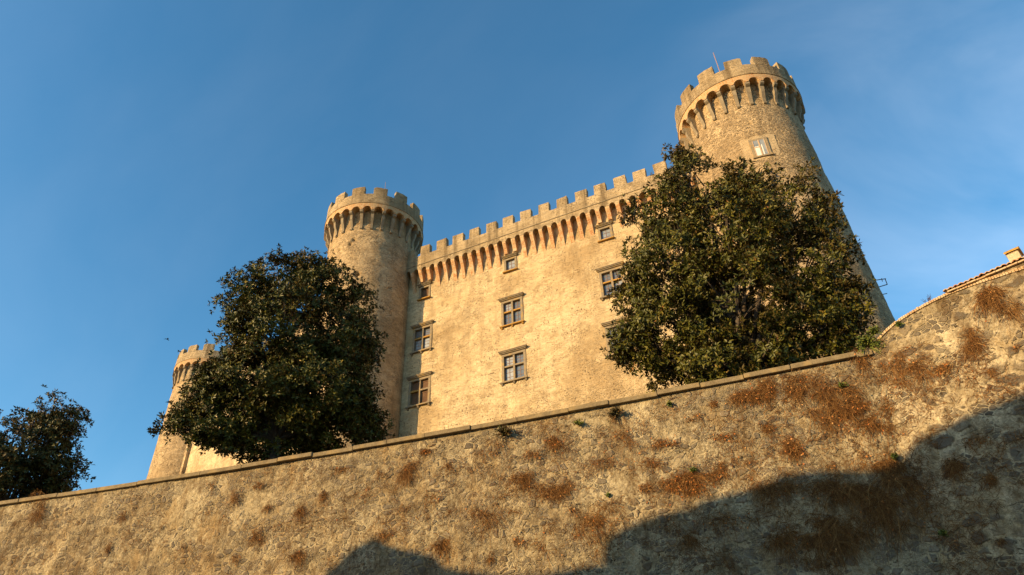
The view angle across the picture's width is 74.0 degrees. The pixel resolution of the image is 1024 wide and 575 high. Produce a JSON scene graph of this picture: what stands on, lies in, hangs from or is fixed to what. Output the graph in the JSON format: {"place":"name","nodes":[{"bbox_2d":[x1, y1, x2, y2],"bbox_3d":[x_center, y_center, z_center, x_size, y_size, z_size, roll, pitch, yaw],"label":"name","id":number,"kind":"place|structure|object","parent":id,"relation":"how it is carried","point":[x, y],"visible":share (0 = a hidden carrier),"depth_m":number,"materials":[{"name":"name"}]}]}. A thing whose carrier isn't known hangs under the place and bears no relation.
{"place":"outdoors","nodes":[
{"label":"outdoors","id":0,"kind":"place"},
{"bbox_2d":[0,0,1023,496],"label":"sky","id":1,"kind":"structure","parent":0,"point":[151,151],"materials":[{"name":"blue"}]},
{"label":"castle terrace","id":2,"kind":"structure","parent":0,"visible":0},
{"bbox_2d":[0,384,95,500],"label":"evergreen tree","id":3,"kind":"object","parent":2,"relation":"on","point":[57,425],"visible":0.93,"depth_m":44.37,"materials":[{"name":"green plant"}]},
{"bbox_2d":[147,243,395,465],"bbox_3d":[-12.870,4.951,40.291,10.157,18.155,10.331,-17,-38,21],"label":"magnolia tree","id":4,"kind":"object","parent":2,"relation":"on","point":[293,410],"visible":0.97,"depth_m":38.28,"materials":[{"name":"green plant"}]},
{"bbox_2d":[146,57,894,478],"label":"castle","id":5,"kind":"structure","parent":2,"relation":"on","point":[508,319],"depth_m":65.52,"materials":[{"name":"stone"}]},
{"bbox_2d":[405,371,432,410],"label":"cross window","id":6,"kind":"structure","parent":5,"relation":"in","point":[419,384],"depth_m":66.55,"materials":[{"name":"stone"}]},
{"bbox_2d":[409,319,433,356],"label":"cross window","id":7,"kind":"structure","parent":5,"relation":"in","point":[422,332],"depth_m":70.02,"materials":[{"name":"stone"}]},
{"bbox_2d":[417,280,431,301],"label":"small window","id":8,"kind":"structure","parent":5,"relation":"in","point":[424,288],"depth_m":73.31,"materials":[{"name":"stone"}]},
{"bbox_2d":[501,252,517,273],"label":"small window","id":9,"kind":"structure","parent":5,"relation":"in","point":[510,260],"depth_m":69.69,"materials":[{"name":"stone"}]},
{"bbox_2d":[498,291,524,329],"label":"cross window","id":10,"kind":"structure","parent":5,"relation":"in","point":[511,305],"depth_m":66.36,"materials":[{"name":"stone"}]},
{"bbox_2d":[498,344,528,386],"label":"cross window","id":11,"kind":"structure","parent":5,"relation":"in","point":[513,360],"depth_m":62.92,"materials":[{"name":"stone"}]},
{"bbox_2d":[595,220,614,242],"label":"small window","id":12,"kind":"structure","parent":5,"relation":"in","point":[605,231],"depth_m":66.06,"materials":[{"name":"stone"}]},
{"bbox_2d":[595,261,624,300],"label":"cross window","id":13,"kind":"structure","parent":5,"relation":"in","point":[607,275],"depth_m":62.93,"materials":[{"name":"stone"}]},
{"bbox_2d":[601,316,630,355],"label":"cross window","id":14,"kind":"structure","parent":5,"relation":"in","point":[607,324],"depth_m":59.87,"materials":[{"name":"stone"}]},
{"bbox_2d":[748,136,772,158],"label":"tower window","id":15,"kind":"structure","parent":5,"relation":"in","point":[761,146],"depth_m":55.54,"materials":[{"name":"glass"}]},
{"bbox_2d":[600,141,876,392],"bbox_3d":[10.221,-1.144,33.509,12.646,19.028,7.151,-17,-38,21],"label":"magnolia tree","id":16,"kind":"object","parent":2,"relation":"on","point":[759,335],"visible":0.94,"depth_m":31.75,"materials":[{"name":"green plant"}]},
{"label":"ground","id":17,"kind":"structure","parent":0,"visible":0},
{"bbox_2d":[0,350,955,574],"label":"retaining wall","id":18,"kind":"structure","parent":17,"relation":"on","point":[172,496],"depth_m":26.94,"materials":[{"name":"stone"}]},
{"bbox_2d":[11,488,48,543],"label":"dry creeper","id":19,"kind":"object","parent":18,"relation":"attached to","point":[40,506],"visible":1,"depth_m":34.14,"materials":[{"name":"brown plant"}]},
{"bbox_2d":[102,542,112,556],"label":"dry creeper","id":20,"kind":"object","parent":18,"relation":"attached to","point":[108,548],"visible":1,"depth_m":31.76,"materials":[{"name":"brown plant"}]},
{"bbox_2d":[115,509,128,528],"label":"dry creeper","id":21,"kind":"object","parent":18,"relation":"attached to","point":[121,517],"visible":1,"depth_m":32.54,"materials":[{"name":"brown plant"}]},
{"bbox_2d":[203,482,213,498],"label":"dry creeper","id":22,"kind":"object","parent":18,"relation":"attached to","point":[209,486],"visible":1,"depth_m":31.96,"materials":[{"name":"brown plant"}]},
{"bbox_2d":[223,489,242,513],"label":"dry creeper","id":23,"kind":"object","parent":18,"relation":"attached to","point":[233,498],"visible":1,"depth_m":31.13,"materials":[{"name":"brown plant"}]},
{"bbox_2d":[229,555,241,565],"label":"dry creeper","id":24,"kind":"object","parent":18,"relation":"attached to","point":[234,560],"visible":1,"depth_m":29.40,"materials":[{"name":"brown plant"}]},
{"bbox_2d":[241,525,264,554],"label":"dry creeper","id":25,"kind":"object","parent":18,"relation":"attached to","point":[253,537],"visible":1,"depth_m":29.63,"materials":[{"name":"brown plant"}]},
{"bbox_2d":[252,481,264,490],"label":"dry creeper","id":26,"kind":"object","parent":18,"relation":"attached to","point":[258,484],"visible":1,"depth_m":31.15,"materials":[{"name":"brown plant"}]},
{"bbox_2d":[261,504,272,512],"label":"dry creeper","id":27,"kind":"object","parent":18,"relation":"attached to","point":[265,508],"visible":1,"depth_m":30.32,"materials":[{"name":"brown plant"}]},
{"bbox_2d":[271,541,309,571],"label":"dry creeper","id":28,"kind":"object","parent":18,"relation":"attached to","point":[298,559],"visible":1,"depth_m":28.50,"materials":[{"name":"brown plant"}]},
{"bbox_2d":[290,499,312,537],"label":"dry creeper","id":29,"kind":"object","parent":18,"relation":"attached to","point":[298,513],"visible":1,"depth_m":29.62,"materials":[{"name":"brown plant"}]},
{"bbox_2d":[317,490,329,505],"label":"dry creeper","id":30,"kind":"object","parent":18,"relation":"attached to","point":[321,496],"visible":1,"depth_m":29.75,"materials":[{"name":"brown plant"}]},
{"bbox_2d":[332,466,350,478],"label":"dry creeper","id":31,"kind":"object","parent":18,"relation":"attached to","point":[341,471],"visible":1,"depth_m":30.15,"materials":[{"name":"brown plant"}]},
{"bbox_2d":[359,487,371,503],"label":"dry creeper","id":32,"kind":"object","parent":18,"relation":"attached to","point":[365,489],"visible":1,"depth_m":29.12,"materials":[{"name":"brown plant"}]},
{"bbox_2d":[356,529,394,542],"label":"dry creeper","id":33,"kind":"object","parent":18,"relation":"attached to","point":[382,535],"visible":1,"depth_m":27.75,"materials":[{"name":"brown plant"}]},
{"bbox_2d":[373,470,384,481],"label":"dry creeper","id":34,"kind":"object","parent":18,"relation":"attached to","point":[379,473],"visible":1,"depth_m":29.39,"materials":[{"name":"brown plant"}]},
{"bbox_2d":[382,502,415,514],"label":"dry creeper","id":35,"kind":"object","parent":18,"relation":"attached to","point":[395,509],"visible":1,"depth_m":28.13,"materials":[{"name":"brown plant"}]},
{"bbox_2d":[392,459,427,493],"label":"dry creeper","id":36,"kind":"object","parent":18,"relation":"attached to","point":[406,472],"visible":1,"depth_m":28.95,"materials":[{"name":"brown plant"}]},
{"bbox_2d":[416,448,431,456],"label":"dry creeper","id":37,"kind":"object","parent":18,"relation":"attached to","point":[425,451],"visible":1,"depth_m":29.23,"materials":[{"name":"brown plant"}]},
{"bbox_2d":[421,488,444,504],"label":"dry creeper","id":38,"kind":"object","parent":18,"relation":"attached to","point":[432,497],"visible":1,"depth_m":27.93,"materials":[{"name":"brown plant"}]},
{"bbox_2d":[419,528,458,563],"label":"dry creeper","id":39,"kind":"object","parent":18,"relation":"attached to","point":[443,545],"visible":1,"depth_m":26.64,"materials":[{"name":"brown plant"}]},
{"bbox_2d":[443,459,454,473],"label":"dry creeper","id":40,"kind":"object","parent":18,"relation":"attached to","point":[448,465],"visible":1,"depth_m":28.48,"materials":[{"name":"brown plant"}]},
{"bbox_2d":[447,482,523,558],"bbox_3d":[-1.303,9.158,26.652,3.908,3.064,0.246,-14,-37,17],"label":"dry creeper","id":41,"kind":"object","parent":18,"relation":"attached to","point":[487,520],"visible":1,"depth_m":26.60,"materials":[{"name":"brown plant"}]},
{"bbox_2d":[481,550,495,568],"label":"dry creeper","id":42,"kind":"object","parent":18,"relation":"attached to","point":[490,560],"visible":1,"depth_m":25.73,"materials":[{"name":"brown plant"}]},
{"bbox_2d":[478,434,504,459],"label":"dry creeper","id":43,"kind":"object","parent":18,"relation":"attached to","point":[496,447],"visible":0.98,"depth_m":28.21,"materials":[{"name":"brown plant"}]},
{"bbox_2d":[492,422,513,443],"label":"plant","id":44,"kind":"object","parent":18,"relation":"attached to","point":[504,430],"visible":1,"depth_m":28.22,"materials":[{"name":"green plant"}]},
{"bbox_2d":[501,506,521,515],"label":"dry creeper","id":45,"kind":"object","parent":18,"relation":"attached to","point":[512,511],"visible":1,"depth_m":26.44,"materials":[{"name":"brown plant"}]},
{"bbox_2d":[502,531,528,545],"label":"dry creeper","id":46,"kind":"object","parent":18,"relation":"attached to","point":[522,541],"visible":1,"depth_m":25.73,"materials":[{"name":"brown plant"}]},
{"bbox_2d":[501,467,540,502],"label":"dry creeper","id":47,"kind":"object","parent":18,"relation":"attached to","point":[523,478],"visible":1,"depth_m":26.93,"materials":[{"name":"brown plant"}]},
{"bbox_2d":[519,447,544,462],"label":"dry creeper","id":48,"kind":"object","parent":18,"relation":"attached to","point":[532,453],"visible":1,"depth_m":27.43,"materials":[{"name":"brown plant"}]},
{"bbox_2d":[522,481,572,512],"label":"dry creeper","id":49,"kind":"object","parent":18,"relation":"attached to","point":[558,494],"visible":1,"depth_m":26.24,"materials":[{"name":"brown plant"}]},
{"bbox_2d":[525,517,569,573],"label":"dry creeper","id":50,"kind":"object","parent":18,"relation":"attached to","point":[545,540],"visible":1,"depth_m":25.28,"materials":[{"name":"brown plant"}]},
{"bbox_2d":[542,431,569,454],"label":"dry creeper","id":51,"kind":"object","parent":18,"relation":"attached to","point":[555,443],"visible":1,"depth_m":27.34,"materials":[{"name":"brown plant"}]},
{"bbox_2d":[560,477,582,492],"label":"dry creeper","id":52,"kind":"object","parent":18,"relation":"attached to","point":[569,484],"visible":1,"depth_m":26.18,"materials":[{"name":"brown plant"}]},
{"bbox_2d":[573,419,583,425],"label":"green weed","id":53,"kind":"object","parent":18,"relation":"attached to","point":[576,422],"visible":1,"depth_m":27.36,"materials":[{"name":"green plant"}]},
{"bbox_2d":[576,444,620,475],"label":"dry creeper","id":54,"kind":"object","parent":18,"relation":"attached to","point":[603,461],"visible":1,"depth_m":26.25,"materials":[{"name":"brown plant"}]},
{"bbox_2d":[557,487,641,566],"bbox_3d":[2.963,8.736,24.962,3.636,2.968,0.373,-15,-37,18],"label":"dry creeper","id":55,"kind":"object","parent":18,"relation":"attached to","point":[593,521],"visible":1,"depth_m":24.99,"materials":[{"name":"brown plant"}]},
{"bbox_2d":[607,405,624,422],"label":"olive bush","id":56,"kind":"object","parent":18,"relation":"attached to","point":[615,411],"visible":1,"depth_m":26.94,"materials":[{"name":"green plant"}]},
{"bbox_2d":[599,427,641,457],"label":"dry creeper","id":57,"kind":"object","parent":18,"relation":"attached to","point":[628,439],"visible":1,"depth_m":26.36,"materials":[{"name":"brown plant"}]},
{"bbox_2d":[623,459,650,476],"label":"dry creeper","id":58,"kind":"object","parent":18,"relation":"attached to","point":[643,465],"visible":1,"depth_m":25.57,"materials":[{"name":"brown plant"}]},
{"bbox_2d":[633,480,652,502],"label":"dry creeper","id":59,"kind":"object","parent":18,"relation":"attached to","point":[641,488],"visible":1,"depth_m":25.09,"materials":[{"name":"brown plant"}]},
{"bbox_2d":[643,456,672,469],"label":"dry creeper","id":60,"kind":"object","parent":18,"relation":"attached to","point":[652,463],"visible":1,"depth_m":25.46,"materials":[{"name":"brown plant"}]},
{"bbox_2d":[650,515,676,529],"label":"dry creeper","id":61,"kind":"object","parent":18,"relation":"attached to","point":[664,521],"visible":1,"depth_m":24.21,"materials":[{"name":"brown plant"}]},
{"bbox_2d":[647,437,681,452],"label":"dry creeper","id":62,"kind":"object","parent":18,"relation":"attached to","point":[660,444],"visible":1,"depth_m":25.74,"materials":[{"name":"brown plant"}]},
{"bbox_2d":[687,466,697,471],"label":"green weed","id":63,"kind":"object","parent":18,"relation":"attached to","point":[693,469],"visible":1,"depth_m":24.73,"materials":[{"name":"green plant"}]},
{"bbox_2d":[683,411,702,422],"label":"dry creeper","id":64,"kind":"object","parent":18,"relation":"attached to","point":[693,417],"visible":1,"depth_m":25.84,"materials":[{"name":"brown plant"}]},
{"bbox_2d":[658,468,734,508],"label":"dry creeper","id":65,"kind":"object","parent":18,"relation":"attached to","point":[691,483],"visible":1,"depth_m":24.51,"materials":[{"name":"brown plant"}]},
{"bbox_2d":[651,500,744,571],"bbox_3d":[6.324,8.706,23.437,3.381,2.782,0.320,-15,-37,18],"label":"dry creeper","id":66,"kind":"object","parent":18,"relation":"attached to","point":[689,534],"visible":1,"depth_m":23.59,"materials":[{"name":"brown plant"}]},
{"bbox_2d":[708,399,719,410],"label":"dry creeper","id":67,"kind":"object","parent":18,"relation":"attached to","point":[714,404],"visible":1,"depth_m":25.83,"materials":[{"name":"brown plant"}]},
{"bbox_2d":[708,455,737,478],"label":"dry creeper","id":68,"kind":"object","parent":18,"relation":"attached to","point":[720,464],"visible":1,"depth_m":24.45,"materials":[{"name":"brown plant"}]},
{"bbox_2d":[707,431,739,443],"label":"dry creeper","id":69,"kind":"object","parent":18,"relation":"attached to","point":[723,438],"visible":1,"depth_m":25.02,"materials":[{"name":"brown plant"}]},
{"bbox_2d":[721,513,760,529],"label":"dry creeper","id":70,"kind":"object","parent":18,"relation":"attached to","point":[742,522],"visible":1,"depth_m":23.27,"materials":[{"name":"brown plant"}]},
{"bbox_2d":[731,455,753,467],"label":"dry creeper","id":71,"kind":"object","parent":18,"relation":"attached to","point":[744,460],"visible":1,"depth_m":24.29,"materials":[{"name":"brown plant"}]},
{"bbox_2d":[723,385,792,409],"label":"dry creeper","id":72,"kind":"object","parent":18,"relation":"attached to","point":[743,398],"visible":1,"depth_m":25.47,"materials":[{"name":"brown plant"}]},
{"bbox_2d":[735,430,780,447],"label":"dry creeper","id":73,"kind":"object","parent":18,"relation":"attached to","point":[754,439],"visible":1,"depth_m":24.55,"materials":[{"name":"brown plant"}]},
{"bbox_2d":[758,420,776,434],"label":"dry creeper","id":74,"kind":"object","parent":18,"relation":"attached to","point":[767,428],"visible":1,"depth_m":24.60,"materials":[{"name":"brown plant"}]},
{"bbox_2d":[745,467,814,518],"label":"dry creeper","id":75,"kind":"object","parent":18,"relation":"attached to","point":[772,491],"visible":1,"depth_m":23.31,"materials":[{"name":"brown plant"}]},
{"bbox_2d":[752,520,823,574],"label":"dry creeper","id":76,"kind":"object","parent":18,"relation":"attached to","point":[787,543],"visible":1,"depth_m":22.40,"materials":[{"name":"brown plant"}]},
{"bbox_2d":[734,363,855,420],"bbox_3d":[10.249,3.941,24.881,4.134,2.194,0.361,-14,-37,17],"label":"dry creeper","id":77,"kind":"object","parent":18,"relation":"attached to","point":[796,387],"visible":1,"depth_m":24.98,"materials":[{"name":"brown plant"}]},
{"bbox_2d":[776,435,815,467],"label":"dry creeper","id":78,"kind":"object","parent":18,"relation":"attached to","point":[792,447],"visible":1,"depth_m":23.85,"materials":[{"name":"brown plant"}]},
{"bbox_2d":[798,385,867,442],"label":"dry creeper","id":79,"kind":"object","parent":18,"relation":"attached to","point":[828,404],"visible":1,"depth_m":24.08,"materials":[{"name":"brown plant"}]},
{"bbox_2d":[789,510,885,574],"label":"dry creeper","id":80,"kind":"object","parent":18,"relation":"attached to","point":[835,530],"visible":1,"depth_m":21.88,"materials":[{"name":"brown plant"}]},
{"bbox_2d":[803,381,873,406],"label":"dry creeper","id":81,"kind":"object","parent":18,"relation":"attached to","point":[843,391],"visible":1,"depth_m":24.24,"materials":[{"name":"brown plant"}]},
{"bbox_2d":[838,382,848,388],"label":"green weed","id":82,"kind":"object","parent":18,"relation":"attached to","point":[842,384],"visible":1,"depth_m":24.32,"materials":[{"name":"green plant"}]},
{"bbox_2d":[790,454,897,524],"bbox_3d":[10.929,6.776,22.508,3.192,2.470,0.398,-13,-37,15],"label":"dry creeper","id":83,"kind":"object","parent":18,"relation":"attached to","point":[836,495],"visible":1,"depth_m":22.62,"materials":[{"name":"brown plant"}]},
{"bbox_2d":[809,402,896,455],"bbox_3d":[11.720,4.905,23.457,2.811,2.005,0.337,-16,-37,19],"label":"dry creeper","id":84,"kind":"object","parent":18,"relation":"attached to","point":[857,425],"visible":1,"depth_m":23.55,"materials":[{"name":"brown plant"}]},
{"bbox_2d":[836,396,887,424],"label":"dry creeper","id":85,"kind":"object","parent":18,"relation":"attached to","point":[859,406],"visible":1,"depth_m":23.77,"materials":[{"name":"brown plant"}]},
{"bbox_2d":[845,345,881,384],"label":"dry creeper","id":86,"kind":"object","parent":18,"relation":"attached to","point":[863,362],"visible":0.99,"depth_m":24.53,"materials":[{"name":"brown plant"}]},
{"bbox_2d":[853,438,889,466],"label":"dry creeper","id":87,"kind":"object","parent":18,"relation":"attached to","point":[861,452],"visible":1,"depth_m":22.92,"materials":[{"name":"brown plant"}]},
{"bbox_2d":[856,396,908,452],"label":"dry creeper","id":88,"kind":"object","parent":18,"relation":"attached to","point":[872,423],"visible":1,"depth_m":23.21,"materials":[{"name":"brown plant"}]},
{"bbox_2d":[860,454,917,480],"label":"dry creeper","id":89,"kind":"object","parent":18,"relation":"attached to","point":[890,462],"visible":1,"depth_m":22.43,"materials":[{"name":"brown plant"}]},
{"bbox_2d":[831,462,951,568],"bbox_3d":[12.481,7.101,21.550,4.337,3.567,0.294,-14,-37,16],"label":"dry creeper","id":90,"kind":"object","parent":18,"relation":"attached to","point":[886,505],"visible":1,"depth_m":21.80,"materials":[{"name":"brown plant"}]},
{"bbox_2d":[890,452,897,459],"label":"green weed","id":91,"kind":"object","parent":18,"relation":"attached to","point":[894,455],"visible":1,"depth_m":22.47,"materials":[{"name":"green plant"}]},
{"bbox_2d":[865,246,1023,574],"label":"bastion wall","id":92,"kind":"structure","parent":17,"relation":"on","point":[942,320],"depth_m":21.67,"materials":[{"name":"stone"}]},
{"bbox_2d":[1,347,1023,574],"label":"dry wall growth","id":93,"kind":"object","parent":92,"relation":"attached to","point":[920,468],"visible":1,"depth_m":23.35,"materials":[{"name":"brown plant"}]},
{"bbox_2d":[854,332,885,353],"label":"green weed","id":94,"kind":"object","parent":92,"relation":"attached to","point":[865,341],"visible":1,"depth_m":24.62,"materials":[{"name":"green plant"}]},
{"bbox_2d":[866,325,881,337],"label":"green weed","id":95,"kind":"object","parent":92,"relation":"attached to","point":[873,331],"visible":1,"depth_m":24.67,"materials":[{"name":"green plant"}]},
{"bbox_2d":[874,340,946,405],"bbox_3d":[13.525,3.033,23.285,0.343,2.435,2.624,27,-45,-35],"label":"dry creeper","id":96,"kind":"object","parent":92,"relation":"attached to","point":[903,367],"visible":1,"depth_m":23.41,"materials":[{"name":"brown plant"}]},
{"bbox_2d":[930,359,952,377],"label":"dry creeper","id":97,"kind":"object","parent":92,"relation":"attached to","point":[936,371],"visible":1,"depth_m":22.60,"materials":[{"name":"brown plant"}]},
{"bbox_2d":[938,529,949,537],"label":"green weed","id":98,"kind":"object","parent":92,"relation":"attached to","point":[943,532],"visible":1,"depth_m":20.79,"materials":[{"name":"green plant"}]},
{"bbox_2d":[937,452,975,490],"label":"dry creeper","id":99,"kind":"object","parent":92,"relation":"attached to","point":[954,468],"visible":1,"depth_m":21.24,"materials":[{"name":"brown plant"}]},
{"bbox_2d":[961,430,994,455],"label":"dry creeper","id":100,"kind":"object","parent":92,"relation":"attached to","point":[971,438],"visible":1,"depth_m":21.08,"materials":[{"name":"brown plant"}]},
{"bbox_2d":[954,320,1004,373],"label":"dry creeper","id":101,"kind":"object","parent":92,"relation":"attached to","point":[975,345],"visible":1,"depth_m":22.16,"materials":[{"name":"brown plant"}]},
{"bbox_2d":[979,470,1000,488],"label":"dry creeper","id":102,"kind":"object","parent":92,"relation":"attached to","point":[991,480],"visible":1,"depth_m":20.42,"materials":[{"name":"brown plant"}]},
{"bbox_2d":[970,279,1011,309],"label":"dry creeper","id":103,"kind":"object","parent":92,"relation":"attached to","point":[989,288],"visible":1,"depth_m":22.34,"materials":[{"name":"brown plant"}]},
{"bbox_2d":[985,365,997,377],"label":"dry creeper","id":104,"kind":"object","parent":92,"relation":"attached to","point":[991,373],"visible":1,"depth_m":21.49,"materials":[{"name":"brown plant"}]},
{"bbox_2d":[965,287,1023,338],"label":"dry creeper","id":105,"kind":"object","parent":92,"relation":"attached to","point":[1008,312],"visible":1,"depth_m":22.04,"materials":[{"name":"brown plant"}]},
{"bbox_2d":[988,536,1010,550],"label":"dry creeper","id":106,"kind":"object","parent":92,"relation":"attached to","point":[1001,541],"visible":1,"depth_m":19.72,"materials":[{"name":"brown plant"}]},
{"bbox_2d":[1006,343,1021,352],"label":"dry creeper","id":107,"kind":"object","parent":92,"relation":"attached to","point":[1015,347],"visible":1,"depth_m":21.23,"materials":[{"name":"brown plant"}]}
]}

